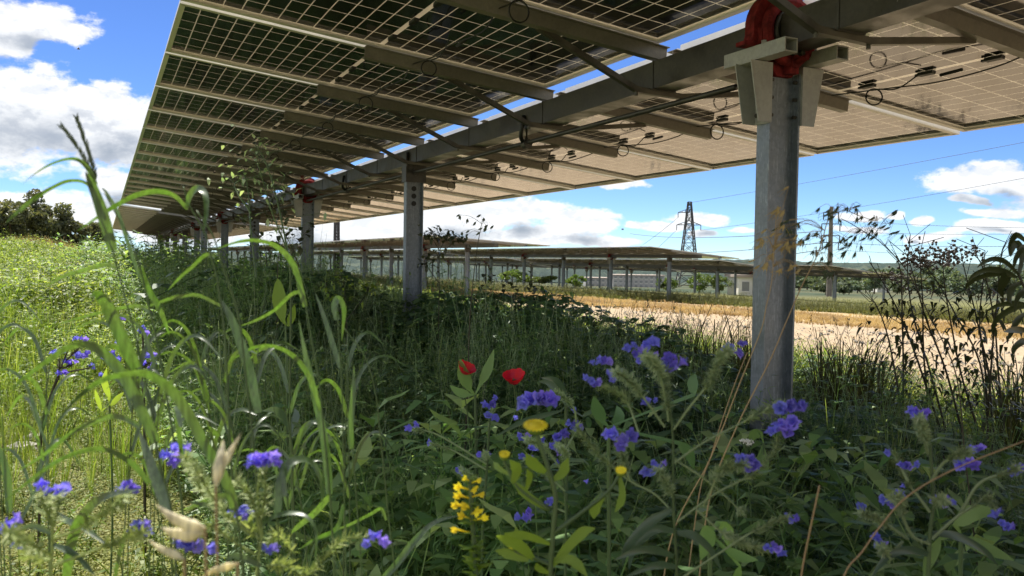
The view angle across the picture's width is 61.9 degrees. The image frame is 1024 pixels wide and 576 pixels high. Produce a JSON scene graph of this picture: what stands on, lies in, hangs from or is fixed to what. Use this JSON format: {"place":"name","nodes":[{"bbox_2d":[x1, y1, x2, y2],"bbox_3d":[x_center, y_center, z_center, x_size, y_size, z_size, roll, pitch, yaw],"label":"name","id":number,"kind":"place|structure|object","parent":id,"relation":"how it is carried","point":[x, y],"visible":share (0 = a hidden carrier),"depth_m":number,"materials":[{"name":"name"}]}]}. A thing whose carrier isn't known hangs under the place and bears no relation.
{"place":"outdoors","nodes":[
{"label":"outdoors","id":0,"kind":"place"},
{"bbox_2d":[0,408,48,575],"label":"tall grass","id":1,"kind":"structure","parent":0,"point":[6,477],"depth_m":0.90,"materials":[{"name":"plant"}]},
{"bbox_2d":[0,299,98,575],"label":"tall grass","id":2,"kind":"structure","parent":0,"point":[46,411],"depth_m":1.30,"materials":[{"name":"plant"}]},
{"bbox_2d":[6,112,172,575],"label":"tall grass","id":3,"kind":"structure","parent":0,"point":[117,329],"depth_m":0.94,"materials":[{"name":"plant"}]},
{"bbox_2d":[52,188,186,575],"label":"tall grass","id":4,"kind":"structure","parent":0,"point":[140,272],"depth_m":1.02,"materials":[{"name":"plant"}]},
{"bbox_2d":[5,340,243,575],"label":"tall grass","id":5,"kind":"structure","parent":0,"point":[122,374],"depth_m":0.87,"materials":[{"name":"plant"}]},
{"bbox_2d":[75,314,223,575],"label":"tall grass","id":6,"kind":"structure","parent":0,"point":[138,381],"depth_m":1.25,"materials":[{"name":"plant"}]},
{"bbox_2d":[79,185,261,575],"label":"tall grass","id":7,"kind":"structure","parent":0,"point":[248,368],"depth_m":1.00,"materials":[{"name":"plant"}]},
{"bbox_2d":[145,319,300,575],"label":"tall grass","id":8,"kind":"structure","parent":0,"point":[206,394],"depth_m":1.35,"materials":[{"name":"plant"}]},
{"bbox_2d":[185,448,323,575],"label":"tall grass","id":9,"kind":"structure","parent":0,"point":[280,490],"depth_m":0.93,"materials":[{"name":"plant"}]},
{"bbox_2d":[0,258,1023,575],"bbox_3d":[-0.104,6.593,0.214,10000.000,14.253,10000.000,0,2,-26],"label":"ground","id":10,"kind":"structure","parent":0,"point":[838,330],"depth_m":19.93,"materials":[{"name":"beige soil"}]},
{"bbox_2d":[0,198,33,239],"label":"tree","id":11,"kind":"object","parent":10,"relation":"on","point":[8,210],"visible":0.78,"depth_m":59.78,"materials":[{"name":"green plant"}]},
{"bbox_2d":[15,188,55,242],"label":"tree","id":12,"kind":"object","parent":10,"relation":"on","point":[34,204],"visible":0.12,"depth_m":65.32,"materials":[{"name":"green plant"}]},
{"bbox_2d":[24,202,75,242],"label":"tree","id":13,"kind":"object","parent":10,"relation":"on","point":[39,224],"visible":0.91,"depth_m":62.53,"materials":[{"name":"green plant"}]},
{"bbox_2d":[36,336,102,575],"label":"hairy flower plant","id":14,"kind":"object","parent":10,"relation":"on","point":[78,354],"visible":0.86,"depth_m":3.20,"materials":[{"name":"purple plant"}]},
{"bbox_2d":[48,214,92,246],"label":"tree","id":15,"kind":"object","parent":10,"relation":"on","point":[75,237],"visible":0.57,"depth_m":63.40,"materials":[{"name":"green plant"}]},
{"bbox_2d":[0,478,153,575],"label":"hairy flower plant","id":16,"kind":"object","parent":10,"relation":"on","point":[10,530],"visible":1,"depth_m":0.84,"materials":[{"name":"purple plant"}]},
{"bbox_2d":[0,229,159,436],"bbox_3d":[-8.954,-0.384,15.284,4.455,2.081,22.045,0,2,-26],"label":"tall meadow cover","id":17,"kind":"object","parent":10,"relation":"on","point":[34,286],"visible":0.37,"depth_m":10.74,"materials":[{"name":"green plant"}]},
{"bbox_2d":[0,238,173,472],"bbox_3d":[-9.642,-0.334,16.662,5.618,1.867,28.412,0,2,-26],"label":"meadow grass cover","id":18,"kind":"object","parent":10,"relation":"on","point":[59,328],"visible":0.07,"depth_m":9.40,"materials":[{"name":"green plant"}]},
{"bbox_2d":[0,234,180,450],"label":"broad meadow cover","id":19,"kind":"object","parent":10,"relation":"on","point":[29,287],"visible":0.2,"depth_m":11.00,"materials":[{"name":"green plant"}]},
{"bbox_2d":[79,222,104,249],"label":"tree","id":20,"kind":"object","parent":10,"relation":"on","point":[96,228],"visible":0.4,"depth_m":69.52,"materials":[{"name":"green plant"}]},
{"bbox_2d":[0,237,194,521],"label":"meadow cover","id":21,"kind":"object","parent":10,"relation":"on","point":[53,337],"visible":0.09,"depth_m":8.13,"materials":[{"name":"green plant"}]},
{"bbox_2d":[0,349,244,575],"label":"moss cover","id":22,"kind":"object","parent":10,"relation":"on","point":[98,543],"visible":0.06,"depth_m":4.08,"materials":[{"name":"green plant"}]},
{"bbox_2d":[95,368,123,575],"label":"broadleaf plant","id":23,"kind":"object","parent":22,"relation":"on","point":[116,399],"visible":0.84,"depth_m":3.00,"materials":[{"name":"green plant"}]},
{"bbox_2d":[111,317,157,552],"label":"hairy flower plant","id":24,"kind":"object","parent":10,"relation":"on","point":[145,363],"visible":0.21,"depth_m":3.40,"materials":[{"name":"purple plant"}]},
{"bbox_2d":[149,540,185,575],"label":"straw husk","id":25,"kind":"object","parent":10,"relation":"on","point":[171,553],"visible":1,"depth_m":0.60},
{"bbox_2d":[0,329,363,575],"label":"herb cover","id":26,"kind":"object","parent":10,"relation":"on","point":[144,563],"visible":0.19,"depth_m":3.39,"materials":[{"name":"green plant"}]},
{"bbox_2d":[156,505,207,575],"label":"straw husk","id":27,"kind":"object","parent":10,"relation":"on","point":[189,530],"visible":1,"depth_m":0.60,"materials":[{"name":"plant"}]},
{"bbox_2d":[113,205,284,270],"bbox_3d":[-15.149,-1.726,38.343,4.897,2.476,27.160,0,2,-26],"label":"solar tracker","id":28,"kind":"object","parent":10,"relation":"on","point":[146,221],"visible":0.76,"depth_m":31.82,"materials":[{"name":"metal"}]},
{"bbox_2d":[204,563,238,575],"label":"straw husk","id":29,"kind":"object","parent":10,"relation":"on","point":[222,568],"visible":1,"depth_m":0.60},
{"bbox_2d":[213,434,240,575],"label":"straw husk","id":30,"kind":"object","parent":10,"relation":"on","point":[223,458],"visible":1,"depth_m":0.62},
{"bbox_2d":[207,124,326,565],"bbox_3d":[-0.819,0.314,2.801,0.404,1.681,0.330,1,2,11],"label":"wiry weed","id":31,"kind":"object","parent":10,"relation":"on","point":[243,181],"visible":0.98,"depth_m":2.81,"materials":[{"name":"green plant"}]},
{"bbox_2d":[228,190,314,337],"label":"wiry weed","id":32,"kind":"object","parent":10,"relation":"on","point":[278,238],"visible":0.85,"depth_m":6.51,"materials":[{"name":"green plant"}]},
{"bbox_2d":[159,441,390,575],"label":"hairy flower plant","id":33,"kind":"object","parent":10,"relation":"on","point":[266,460],"visible":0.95,"depth_m":0.92,"materials":[{"name":"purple plant"}]},
{"bbox_2d":[229,243,321,265],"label":"solar tracker","id":34,"kind":"object","parent":10,"relation":"on","point":[268,247],"visible":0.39,"depth_m":71.57,"materials":[{"name":"metal"}]},
{"bbox_2d":[218,239,335,575],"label":"tall grass","id":35,"kind":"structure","parent":10,"relation":"on","point":[305,366],"depth_m":1.08,"materials":[{"name":"plant"}]},
{"bbox_2d":[262,407,301,575],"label":"broadleaf plant","id":36,"kind":"object","parent":10,"relation":"on","point":[280,413],"visible":0.74,"depth_m":2.30,"materials":[{"name":"green plant"}]},
{"bbox_2d":[34,230,533,305],"bbox_3d":[-8.873,-0.830,25.390,8.386,2.331,31.128,0,2,-26],"label":"distant weed cover","id":37,"kind":"object","parent":10,"relation":"on","point":[125,256],"visible":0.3,"depth_m":18.62,"materials":[{"name":"green plant"}]},
{"bbox_2d":[272,278,295,529],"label":"broadleaf plant","id":38,"kind":"object","parent":10,"relation":"on","point":[278,295],"visible":0.62,"depth_m":3.21,"materials":[{"name":"green plant"}]},
{"bbox_2d":[233,331,408,575],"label":"tall grass","id":39,"kind":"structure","parent":10,"relation":"on","point":[305,427],"depth_m":1.60,"materials":[{"name":"plant"}]},
{"bbox_2d":[315,293,346,575],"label":"tall grass","id":40,"kind":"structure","parent":10,"relation":"on","point":[334,308],"depth_m":1.16,"materials":[{"name":"plant"}]},
{"bbox_2d":[300,367,361,575],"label":"tall grass","id":41,"kind":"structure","parent":10,"relation":"on","point":[350,429],"depth_m":1.12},
{"bbox_2d":[307,269,376,360],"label":"wiry weed","id":42,"kind":"object","parent":10,"relation":"on","point":[343,289],"visible":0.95,"depth_m":6.00,"materials":[{"name":"green plant"}]},
{"bbox_2d":[344,256,402,276],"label":"solar tracker","id":43,"kind":"object","parent":10,"relation":"on","point":[373,258],"visible":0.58,"depth_m":118.67,"materials":[{"name":"metal"}]},
{"bbox_2d":[323,325,457,575],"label":"tall grass","id":44,"kind":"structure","parent":10,"relation":"on","point":[403,555],"depth_m":1.20,"materials":[{"name":"plant"}]},
{"bbox_2d":[332,249,457,279],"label":"solar tracker","id":45,"kind":"object","parent":10,"relation":"on","point":[397,252],"visible":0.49,"depth_m":76.74,"materials":[{"name":"metal"}]},
{"bbox_2d":[289,235,550,294],"bbox_3d":[-6.717,-1.113,45.026,4.918,2.658,28.488,0,2,-26],"label":"solar tracker","id":46,"kind":"object","parent":10,"relation":"on","point":[390,244],"visible":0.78,"depth_m":39.32,"materials":[{"name":"metal"}]},
{"bbox_2d":[417,225,470,358],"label":"wiry weed","id":47,"kind":"object","parent":10,"relation":"on","point":[434,236],"visible":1,"depth_m":7.01,"materials":[{"name":"green plant"}]},
{"bbox_2d":[404,395,499,575],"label":"hairy flower plant","id":48,"kind":"object","parent":10,"relation":"on","point":[484,455],"visible":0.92,"depth_m":2.00,"materials":[{"name":"green plant"}]},
{"bbox_2d":[459,360,477,542],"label":"poppy","id":49,"kind":"object","parent":10,"relation":"on","point":[470,367],"visible":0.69,"depth_m":2.61,"materials":[{"name":"red plant"}]},
{"bbox_2d":[450,474,491,575],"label":"yellow spike flower","id":50,"kind":"object","parent":10,"relation":"on","point":[475,566],"visible":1,"depth_m":1.10,"materials":[{"name":"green plant"}]},
{"bbox_2d":[450,350,493,525],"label":"broadleaf plant","id":51,"kind":"object","parent":10,"relation":"on","point":[466,380],"visible":0.84,"depth_m":2.60,"materials":[{"name":"green plant"}]},
{"bbox_2d":[454,214,492,499],"bbox_3d":[-0.176,0.412,3.627,0.179,1.451,0.091,1,2,-1],"label":"wild oat","id":52,"kind":"object","parent":10,"relation":"on","point":[480,229],"visible":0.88,"depth_m":3.60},
{"bbox_2d":[427,257,551,284],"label":"solar tracker","id":53,"kind":"object","parent":10,"relation":"on","point":[486,260],"visible":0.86,"depth_m":84.53,"materials":[{"name":"metal"}]},
{"bbox_2d":[476,268,548,317],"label":"wiry weed","id":54,"kind":"object","parent":10,"relation":"on","point":[535,289],"visible":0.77,"depth_m":7.60,"materials":[{"name":"green plant"}]},
{"bbox_2d":[502,368,529,564],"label":"poppy","id":55,"kind":"object","parent":10,"relation":"on","point":[514,377],"visible":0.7,"depth_m":2.41,"materials":[{"name":"red plant"}]},
{"bbox_2d":[102,258,981,451],"bbox_3d":[-0.940,0.311,9.674,6.895,1.371,12.213,0,2,-26],"label":"tall weed cover","id":56,"kind":"object","parent":10,"relation":"on","point":[451,315],"visible":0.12,"depth_m":7.73,"materials":[{"name":"green plant"}]},
{"bbox_2d":[495,376,591,567],"bbox_3d":[0.083,0.689,2.174,0.273,0.940,0.109,1,2,8],"label":"broadleaf plant","id":57,"kind":"object","parent":10,"relation":"on","point":[552,383],"visible":0.66,"depth_m":2.20,"materials":[{"name":"green plant"}]},
{"bbox_2d":[513,388,587,575],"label":"hairy flower plant","id":58,"kind":"object","parent":10,"relation":"on","point":[550,397],"visible":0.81,"depth_m":1.71,"materials":[{"name":"green plant"}]},
{"bbox_2d":[493,419,626,575],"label":"yellow daisy","id":59,"kind":"object","parent":10,"relation":"on","point":[518,549],"visible":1,"depth_m":1.04,"materials":[{"name":"green plant"}]},
{"bbox_2d":[496,263,623,287],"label":"solar tracker","id":60,"kind":"object","parent":10,"relation":"on","point":[552,265],"visible":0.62,"depth_m":92.25,"materials":[{"name":"metal"}]},
{"bbox_2d":[111,236,1023,575],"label":"tall leafy cover","id":61,"kind":"object","parent":10,"relation":"on","point":[429,382],"visible":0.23,"depth_m":4.49,"materials":[{"name":"green plant"}]},
{"bbox_2d":[121,0,1023,493],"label":"solar tracker","id":62,"kind":"object","parent":10,"relation":"on","point":[773,90],"visible":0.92,"depth_m":5.63,"materials":[{"name":"metal"}]},
{"bbox_2d":[121,237,1023,575],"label":"tall grass","id":63,"kind":"object","parent":10,"relation":"on","point":[521,361],"visible":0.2,"depth_m":4.72,"materials":[{"name":"green plant"}]},
{"bbox_2d":[141,224,1010,575],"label":"stalk cover","id":64,"kind":"object","parent":10,"relation":"on","point":[471,340],"visible":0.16,"depth_m":5.60,"materials":[{"name":"plant"}]},
{"bbox_2d":[128,264,1023,575],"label":"bramble cover","id":65,"kind":"object","parent":10,"relation":"on","point":[608,398],"visible":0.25,"depth_m":5.18,"materials":[{"name":"green plant"}]},
{"bbox_2d":[143,354,1023,575],"bbox_3d":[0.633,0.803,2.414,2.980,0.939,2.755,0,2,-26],"label":"weed cover","id":66,"kind":"object","parent":10,"relation":"on","point":[830,514],"visible":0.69,"depth_m":2.46,"materials":[{"name":"green plant"}]},
{"bbox_2d":[145,343,1023,575],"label":"feathery cover","id":67,"kind":"object","parent":10,"relation":"on","point":[284,551],"visible":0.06,"depth_m":4.12,"materials":[{"name":"green plant"}]},
{"bbox_2d":[431,246,738,297],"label":"solar tracker","id":68,"kind":"object","parent":10,"relation":"on","point":[610,254],"visible":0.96,"depth_m":44.53,"materials":[{"name":"metal"}]},
{"bbox_2d":[543,265,691,291],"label":"solar tracker","id":69,"kind":"object","parent":10,"relation":"on","point":[631,270],"visible":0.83,"depth_m":101.25,"materials":[{"name":"metal"}]},
{"bbox_2d":[229,266,1023,324],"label":"verge grass cover","id":70,"kind":"object","parent":10,"relation":"on","point":[853,308],"visible":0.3,"depth_m":37.55,"materials":[{"name":"green plant"}]},
{"bbox_2d":[513,258,752,295],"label":"solar tracker","id":71,"kind":"object","parent":10,"relation":"on","point":[716,264],"visible":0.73,"depth_m":58.83,"materials":[{"name":"metal"}]},
{"bbox_2d":[612,274,664,287],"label":"building","id":72,"kind":"structure","parent":10,"relation":"on","point":[641,280],"depth_m":239.92,"materials":[{"name":"metal"}]},
{"bbox_2d":[591,374,697,575],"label":"broadleaf plant","id":73,"kind":"object","parent":10,"relation":"on","point":[598,412],"visible":0.98,"depth_m":1.70,"materials":[{"name":"green plant"}]},
{"bbox_2d":[321,281,1023,461],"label":"road edge cover","id":74,"kind":"object","parent":10,"relation":"on","point":[966,421],"visible":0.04,"depth_m":6.75,"materials":[{"name":"green plant"}]},
{"bbox_2d":[623,294,736,371],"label":"dark grass tuft","id":75,"kind":"object","parent":10,"relation":"on","point":[667,329],"visible":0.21,"depth_m":7.44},
{"bbox_2d":[675,201,700,286],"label":"pylon","id":76,"kind":"object","parent":10,"relation":"on","point":[687,211],"visible":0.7,"depth_m":298.33,"materials":[{"name":"metal"}]},
{"bbox_2d":[624,304,751,378],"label":"dark grass tuft","id":77,"kind":"object","parent":10,"relation":"on","point":[696,337],"visible":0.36,"depth_m":7.29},
{"bbox_2d":[572,335,807,575],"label":"hairy flower plant","id":78,"kind":"object","parent":10,"relation":"on","point":[645,530],"visible":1,"depth_m":1.14,"materials":[{"name":"green plant"}]},
{"bbox_2d":[363,282,1023,341],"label":"dry grass cover","id":79,"kind":"object","parent":10,"relation":"on","point":[841,319],"visible":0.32,"depth_m":26.25,"materials":[{"name":"plant"}]},
{"bbox_2d":[687,272,710,292],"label":"bush","id":80,"kind":"object","parent":10,"relation":"on","point":[702,286],"visible":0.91,"depth_m":81.58,"materials":[{"name":"green plant"}]},
{"bbox_2d":[626,296,807,381],"bbox_3d":[1.680,0.542,7.161,1.504,0.958,1.562,1,2,-7],"label":"dark grass tuft","id":81,"kind":"object","parent":10,"relation":"on","point":[720,343],"visible":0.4,"depth_m":7.14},
{"bbox_2d":[687,352,747,575],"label":"dry stalk","id":82,"kind":"object","parent":10,"relation":"on","point":[709,461],"visible":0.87,"depth_m":1.90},
{"bbox_2d":[699,521,757,575],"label":"broadleaf plant","id":83,"kind":"object","parent":10,"relation":"on","point":[707,533],"visible":0.81,"depth_m":1.35,"materials":[{"name":"green plant"}]},
{"bbox_2d":[437,292,1020,379],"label":"gravel","id":84,"kind":"structure","parent":10,"relation":"on","point":[900,335],"depth_m":16.92,"materials":[{"name":"gravel"}]},
{"bbox_2d":[663,186,802,575],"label":"wild oat","id":85,"kind":"object","parent":10,"relation":"on","point":[775,246],"visible":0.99,"depth_m":1.60,"materials":[{"name":"beige plant"}]},
{"bbox_2d":[724,274,752,295],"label":"shed","id":86,"kind":"structure","parent":10,"relation":"on","point":[744,283],"depth_m":77.98,"materials":[{"name":"concrete"}]},
{"bbox_2d":[662,302,817,400],"bbox_3d":[1.869,0.580,6.925,1.421,0.920,1.564,0,2,-26],"label":"dark grass tuft","id":87,"kind":"object","parent":10,"relation":"on","point":[732,337],"visible":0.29,"depth_m":6.93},
{"bbox_2d":[623,264,881,298],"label":"solar tracker","id":88,"kind":"object","parent":10,"relation":"on","point":[816,269],"visible":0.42,"depth_m":59.58,"materials":[{"name":"metal"}]},
{"bbox_2d":[737,429,768,575],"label":"broadleaf plant","id":89,"kind":"object","parent":10,"relation":"on","point":[754,434],"visible":0.52,"depth_m":2.60,"materials":[{"name":"green plant"}]},
{"bbox_2d":[683,307,828,399],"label":"dark grass tuft","id":90,"kind":"object","parent":10,"relation":"on","point":[747,356],"visible":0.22,"depth_m":6.82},
{"bbox_2d":[699,202,890,575],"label":"wild oat","id":91,"kind":"object","parent":10,"relation":"on","point":[828,244],"visible":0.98,"depth_m":1.70,"materials":[{"name":"plant"}]},
{"bbox_2d":[674,269,927,301],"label":"solar tracker","id":92,"kind":"object","parent":10,"relation":"on","point":[805,274],"visible":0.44,"depth_m":71.69,"materials":[{"name":"metal"}]},
{"bbox_2d":[821,208,840,296],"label":"utility pole","id":93,"kind":"object","parent":10,"relation":"on","point":[829,281],"visible":0.59,"depth_m":104.69,"materials":[{"name":"metal"}]},
{"bbox_2d":[732,315,930,420],"bbox_3d":[2.377,0.633,6.329,1.512,0.882,1.530,2,2,38],"label":"dark grass tuft","id":94,"kind":"object","parent":10,"relation":"on","point":[819,343],"visible":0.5,"depth_m":6.36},
{"bbox_2d":[794,317,949,425],"bbox_3d":[2.419,0.635,6.293,1.550,0.889,1.444,2,2,39],"label":"dark grass tuft","id":95,"kind":"object","parent":10,"relation":"on","point":[848,376],"visible":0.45,"depth_m":6.14,"materials":[{"name":"plant"}]},
{"bbox_2d":[794,317,971,433],"bbox_3d":[2.442,0.649,6.021,1.431,0.878,1.450,0,2,-26],"label":"dark grass tuft","id":96,"kind":"object","parent":10,"relation":"on","point":[861,378],"visible":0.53,"depth_m":6.08,"materials":[{"name":"plant"}]},
{"bbox_2d":[796,329,991,437],"bbox_3d":[2.570,0.682,6.047,1.533,0.816,1.500,1,2,6],"label":"dark grass tuft","id":97,"kind":"object","parent":10,"relation":"on","point":[878,390],"visible":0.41,"depth_m":5.93,"materials":[{"name":"plant"}]},
{"bbox_2d":[834,210,977,572],"bbox_3d":[1.048,0.512,2.204,0.467,1.428,0.082,1,2,2],"label":"wild oat","id":98,"kind":"object","parent":10,"relation":"on","point":[869,235],"visible":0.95,"depth_m":2.20,"materials":[{"name":"plant"}]},
{"bbox_2d":[843,440,1023,575],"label":"dry stalk","id":99,"kind":"object","parent":10,"relation":"on","point":[879,527],"visible":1,"depth_m":1.00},
{"bbox_2d":[852,405,1023,575],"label":"hairy flower plant","id":100,"kind":"object","parent":10,"relation":"on","point":[942,500],"visible":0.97,"depth_m":1.24,"materials":[{"name":"green plant"}]},
{"bbox_2d":[856,215,1023,499],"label":"seed head shrub","id":101,"kind":"object","parent":10,"relation":"on","point":[989,397],"visible":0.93,"depth_m":4.17,"materials":[{"name":"brown plant"}]},
{"bbox_2d":[885,347,1023,463],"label":"dark grass tuft","id":102,"kind":"object","parent":10,"relation":"on","point":[1007,398],"visible":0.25,"depth_m":5.43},
{"bbox_2d":[904,334,1023,464],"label":"dark grass tuft","id":103,"kind":"object","parent":10,"relation":"on","point":[1020,438],"visible":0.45,"depth_m":5.21,"materials":[{"name":"plant"}]},
{"bbox_2d":[923,504,1013,575],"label":"broadleaf plant","id":104,"kind":"object","parent":10,"relation":"on","point":[970,517],"visible":0.75,"depth_m":1.50,"materials":[{"name":"green plant"}]},
{"bbox_2d":[965,232,1023,355],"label":"lance leaf plant","id":105,"kind":"object","parent":10,"relation":"on","point":[1016,304],"visible":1,"depth_m":2.00,"materials":[{"name":"plant"}]},
{"bbox_2d":[0,0,1023,263],"label":"sky","id":106,"kind":"structure","parent":0,"point":[45,80],"materials":[{"name":"blue"}]},
{"bbox_2d":[128,249,1023,575],"bbox_3d":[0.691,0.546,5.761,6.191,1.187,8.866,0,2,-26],"label":"grass cover","id":107,"kind":"object","parent":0,"point":[400,417],"depth_m":4.59,"materials":[{"name":"plant"}]},
{"bbox_2d":[135,350,1023,575],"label":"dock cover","id":108,"kind":"object","parent":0,"point":[185,489],"visible":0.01,"depth_m":4.21,"materials":[{"name":"green plant"}]},
{"bbox_2d":[138,251,1023,268],"bbox_3d":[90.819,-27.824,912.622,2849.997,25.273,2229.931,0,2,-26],"label":"hill","id":109,"kind":"structure","parent":0,"point":[972,265],"depth_m":1477.53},
{"bbox_2d":[181,255,1022,291],"bbox_3d":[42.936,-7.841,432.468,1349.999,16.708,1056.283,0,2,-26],"label":"hill","id":110,"kind":"structure","parent":0,"point":[497,270],"depth_m":623.24,"materials":[{"name":"plant"}]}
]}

